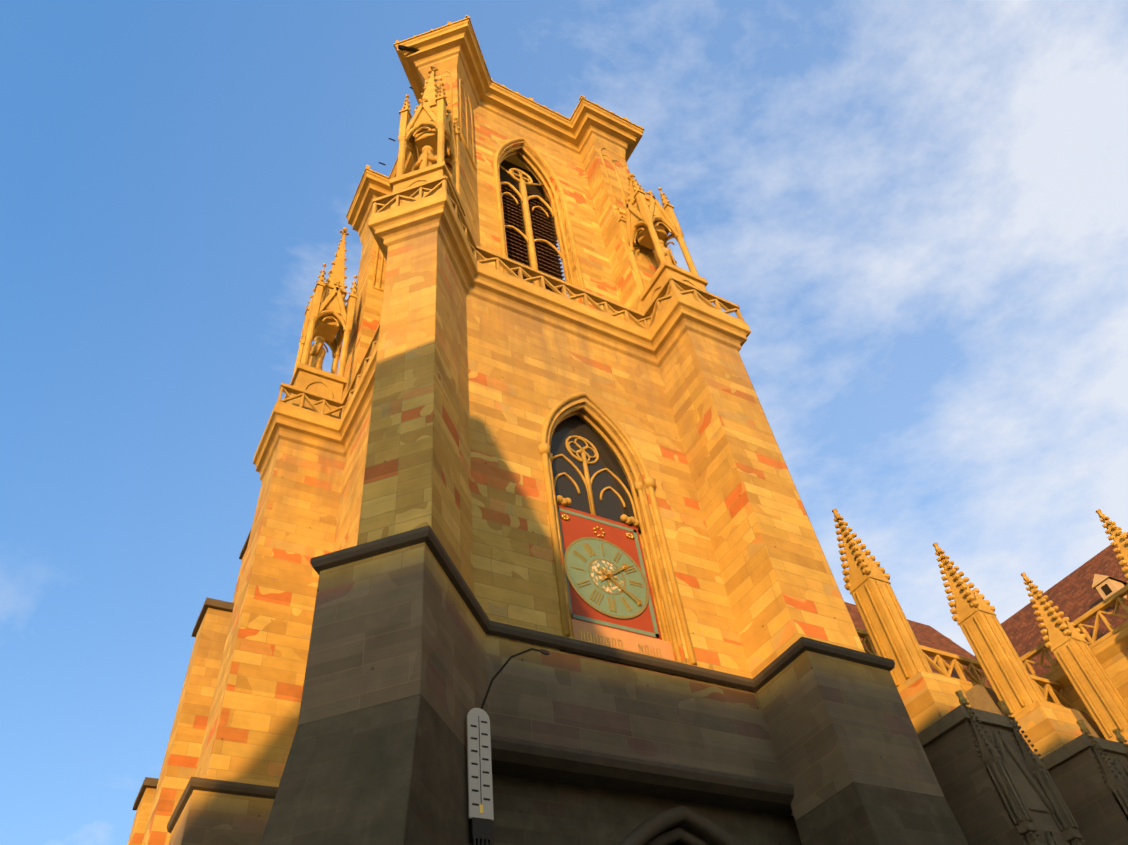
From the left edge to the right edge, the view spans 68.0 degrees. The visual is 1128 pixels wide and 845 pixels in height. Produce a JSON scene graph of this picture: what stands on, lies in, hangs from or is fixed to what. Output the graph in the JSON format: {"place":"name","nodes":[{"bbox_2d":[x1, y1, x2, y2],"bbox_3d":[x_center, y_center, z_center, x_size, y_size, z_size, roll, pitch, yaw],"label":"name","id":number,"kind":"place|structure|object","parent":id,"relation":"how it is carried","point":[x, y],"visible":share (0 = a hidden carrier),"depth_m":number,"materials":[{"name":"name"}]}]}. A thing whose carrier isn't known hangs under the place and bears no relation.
{"place":"outdoors","nodes":[
{"label":"outdoors","id":0,"kind":"place"},
{"bbox_2d":[379,44,418,164],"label":"tower top fittings","id":1,"kind":"object","parent":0,"point":[405,48],"visible":0.23,"depth_m":38.69,"materials":[{"name":"black metal"}]},
{"bbox_2d":[339,68,658,418],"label":"belfry walls","id":2,"kind":"structure","parent":0,"point":[607,270],"depth_m":35.87,"materials":[{"name":"beige stone"}]},
{"bbox_2d":[346,15,644,245],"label":"cornice","id":3,"kind":"structure","parent":2,"relation":"on","point":[580,131],"depth_m":41.27,"materials":[{"name":"beige stone"}]},
{"bbox_2d":[372,70,628,291],"bbox_3d":[-3.043,-9.869,39.558,9.997,7.220,8.262,19,-53,-23],"label":"belfry blind tracery","id":4,"kind":"object","parent":2,"relation":"attached to","point":[474,167],"visible":0.4,"depth_m":37.56,"materials":[{"name":"beige stone"}]},
{"bbox_2d":[499,160,544,264],"bbox_3d":[-1.758,-7.493,34.904,3.200,15.200,0.001,19,-53,-23],"label":"window tracery","id":5,"kind":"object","parent":2,"relation":"attached to","point":[531,189],"depth_m":39.58,"materials":[{"name":"beige stone"}]},
{"bbox_2d":[500,180,567,293],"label":"louvers","id":6,"kind":"object","parent":2,"relation":"attached to","point":[548,260],"visible":0.35,"depth_m":34.84,"materials":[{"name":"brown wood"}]},
{"bbox_2d":[493,137,588,303],"bbox_3d":[-1.327,-8.155,34.433,3.515,15.500,0.897,19,-53,-23],"label":"window frame","id":7,"kind":"object","parent":2,"relation":"attached to","point":[527,236],"visible":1,"depth_m":35.82,"materials":[{"name":"stone"}]},
{"bbox_2d":[0,0,1127,844],"label":"sky","id":8,"kind":"structure","parent":0,"point":[914,213],"materials":[{"name":"blue"}]},
{"bbox_2d":[260,694,968,844],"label":"tower base buttresses","id":9,"kind":"structure","parent":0,"point":[394,772],"depth_m":11.68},
{"bbox_2d":[674,638,1127,844],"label":"buttresses","id":10,"kind":"structure","parent":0,"point":[971,794],"depth_m":20.63,"materials":[{"name":"beige stone"}]},
{"bbox_2d":[832,509,1127,844],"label":"pinnacles","id":11,"kind":"object","parent":10,"relation":"on","point":[1016,687],"visible":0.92,"depth_m":24.99,"materials":[{"name":"beige stone"}]},
{"bbox_2d":[845,532,1127,686],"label":"nave tiled roofs","id":12,"kind":"structure","parent":10,"relation":"on","point":[1073,595],"depth_m":34.10,"materials":[{"name":"brown tile"}]},
{"bbox_2d":[1092,574,1126,607],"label":"nave roof dormers","id":13,"kind":"object","parent":12,"relation":"on","point":[1112,583],"visible":0.52,"depth_m":31.16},
{"bbox_2d":[1101,584,1111,595],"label":"nave dormer openings","id":14,"kind":"object","parent":13,"relation":"in","point":[1106,589],"visible":0.93,"depth_m":31.00,"materials":[{"name":"black"}]},
{"bbox_2d":[917,685,1127,770],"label":"buttress caps","id":15,"kind":"object","parent":10,"relation":"attached to","point":[983,702],"visible":0.31,"depth_m":21.59,"materials":[{"name":"stone"}]},
{"label":"ground","id":16,"kind":"structure","parent":0,"visible":0},
{"bbox_2d":[168,236,943,844],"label":"tower wall","id":17,"kind":"structure","parent":16,"relation":"on","point":[468,396],"depth_m":19.40,"materials":[{"name":"beige stone"}]},
{"bbox_2d":[127,549,558,844],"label":"front wall buttresses","id":18,"kind":"structure","parent":17,"relation":"attached to","point":[156,808],"depth_m":28.30,"materials":[{"name":"stone"}]},
{"bbox_2d":[132,528,251,809],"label":"buttress caps","id":19,"kind":"object","parent":18,"relation":"attached to","point":[209,603],"visible":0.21,"depth_m":31.42,"materials":[{"name":"stone"}]},
{"bbox_2d":[467,708,493,820],"bbox_3d":[-1.328,5.316,13.138,0.400,1.800,0.035,19,-53,-23],"label":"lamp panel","id":20,"kind":"object","parent":17,"relation":"attached to","point":[473,714],"visible":0.97,"depth_m":13.07,"materials":[{"name":"grey metal"}]},
{"bbox_2d":[479,804,482,813],"bbox_3d":[-1.242,5.803,12.574,0.060,0.140,0.006,19,-53,-23],"label":"meridian gilt mark","id":21,"kind":"object","parent":20,"relation":"attached to","point":[481,808],"visible":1,"depth_m":12.57,"materials":[{"name":"gold metal"}]},
{"bbox_2d":[253,192,750,485],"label":"cornice","id":22,"kind":"structure","parent":17,"relation":"on","point":[680,319],"depth_m":27.17,"materials":[{"name":"stone"}]},
{"bbox_2d":[284,227,357,418],"bbox_3d":[-10.107,-4.443,35.906,1.940,15.710,1.940,19,-53,-23],"label":"pinnacle","id":23,"kind":"object","parent":22,"relation":"on","point":[329,314],"visible":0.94,"depth_m":35.04,"materials":[{"name":"stone"}]},
{"bbox_2d":[307,336,325,369],"bbox_3d":[-9.943,-2.395,33.514,0.799,3.013,0.861,19,-53,-23],"label":"tabernacle statue","id":24,"kind":"object","parent":23,"relation":"in","point":[317,354],"visible":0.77,"depth_m":33.54,"materials":[{"name":"beige stone"}]},
{"bbox_2d":[389,65,465,215],"bbox_3d":[-4.927,-10.426,30.872,2.744,15.210,2.744,19,-53,-23],"label":"pinnacle","id":25,"kind":"object","parent":22,"relation":"on","point":[430,123],"visible":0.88,"depth_m":30.23,"materials":[{"name":"stone"}]},
{"bbox_2d":[413,146,436,169],"bbox_3d":[-4.684,-8.621,28.610,0.837,3.013,0.838,19,-53,-23],"label":"tabernacle statue","id":26,"kind":"object","parent":25,"relation":"in","point":[427,158],"visible":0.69,"depth_m":28.63,"materials":[{"name":"beige stone"}]},
{"bbox_2d":[277,175,745,420],"bbox_3d":[-1.898,-2.340,29.041,13.200,1.100,9.835,19,-53,-23],"label":"balustrade","id":27,"kind":"object","parent":22,"relation":"on","point":[382,204],"visible":0.56,"depth_m":28.03,"materials":[{"name":"stone"}]},
{"bbox_2d":[613,174,707,321],"bbox_3d":[3.656,-7.035,33.430,1.940,12.710,1.940,19,-53,-23],"label":"pinnacle","id":28,"kind":"object","parent":22,"relation":"on","point":[649,222],"visible":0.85,"depth_m":33.65,"materials":[{"name":"stone"}]},
{"bbox_2d":[653,240,676,265],"bbox_3d":[3.909,-6.059,32.114,0.860,3.013,0.799,19,-53,-23],"label":"tabernacle se statue","id":29,"kind":"object","parent":28,"relation":"in","point":[668,254],"visible":0.38,"depth_m":32.23,"materials":[{"name":"beige stone"}]},
{"bbox_2d":[469,648,548,844],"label":"meridian iron and marks","id":30,"kind":"object","parent":17,"relation":"attached to","point":[480,831],"visible":0.96,"depth_m":12.43},
{"bbox_2d":[167,525,894,832],"bbox_3d":[-1.053,7.535,19.561,13.060,0.280,12.584,19,-53,-23],"label":"string course","id":31,"kind":"object","parent":17,"relation":"attached to","point":[764,676],"visible":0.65,"depth_m":17.43,"materials":[{"name":"stone"}]},
{"bbox_2d":[538,392,696,664],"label":"clock window mouldings","id":32,"kind":"object","parent":17,"relation":"attached to","point":[545,453],"visible":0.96,"depth_m":21.77,"materials":[{"name":"beige stone"}]},
{"bbox_2d":[550,415,640,531],"bbox_3d":[0.553,1.126,22.993,2.900,4.050,0.001,19,-53,-23],"label":"window pane","id":33,"kind":"structure","parent":32,"relation":"in","point":[610,506],"depth_m":22.79,"materials":[{"name":"black glass"}]},
{"bbox_2d":[561,514,633,538],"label":"rosette ornaments","id":34,"kind":"object","parent":32,"relation":"attached to","point":[567,518],"visible":0.92,"depth_m":20.97,"materials":[{"name":"gold metal"}]},
{"bbox_2d":[564,537,648,618],"bbox_3d":[1.055,3.638,19.947,2.340,2.340,0.171,19,-53,-23],"label":"clock gilt","id":35,"kind":"object","parent":32,"relation":"attached to","point":[608,574],"visible":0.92,"depth_m":19.90,"materials":[{"name":"gold metal"}]},
{"bbox_2d":[557,504,661,639],"bbox_3d":[0.961,3.611,20.180,2.540,3.540,0.140,19,-53,-23],"label":"clock panel","id":36,"kind":"object","parent":32,"relation":"in","point":[574,527],"visible":0.21,"depth_m":20.59,"materials":[{"name":"red paint"}]},
{"bbox_2d":[557,507,658,637],"bbox_3d":[0.996,3.613,20.099,2.540,3.430,0.080,19,-53,-23],"label":"clock face","id":37,"kind":"object","parent":36,"relation":"attached to","point":[578,576],"visible":0.69,"depth_m":19.89},
{"bbox_2d":[590,560,623,592],"bbox_3d":[1.030,3.675,19.976,0.940,0.940,0.001,19,-53,-23],"label":"disc","id":38,"kind":"object","parent":37,"relation":"attached to","point":[603,585],"visible":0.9,"depth_m":19.92,"materials":[{"name":"gold metal"}]},
{"bbox_2d":[563,619,674,674],"bbox_3d":[1.211,5.001,18.558,2.800,0.740,0.290,19,-53,-23],"label":"inscription panel","id":39,"kind":"object","parent":32,"relation":"attached to","point":[631,641],"visible":0.29,"depth_m":18.58,"materials":[{"name":"beige stone"}]},
{"bbox_2d":[580,631,661,657],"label":"clock inscription letters","id":40,"kind":"object","parent":39,"relation":"attached to","point":[583,635],"visible":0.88,"depth_m":18.36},
{"bbox_2d":[490,733,793,815],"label":"ledge molding","id":41,"kind":"structure","parent":17,"relation":"attached to","point":[545,761],"depth_m":15.53,"materials":[{"name":"grey stone"}]},
{"bbox_2d":[492,774,801,844],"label":"lower wall","id":42,"kind":"structure","parent":17,"relation":"in","point":[530,812],"depth_m":15.07,"materials":[{"name":"grey stone"}]},
{"bbox_2d":[619,805,740,844],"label":"portal archivolts","id":43,"kind":"object","parent":17,"relation":"attached to","point":[649,831],"visible":0.96,"depth_m":15.78,"materials":[{"name":"grey stone"}]}
]}

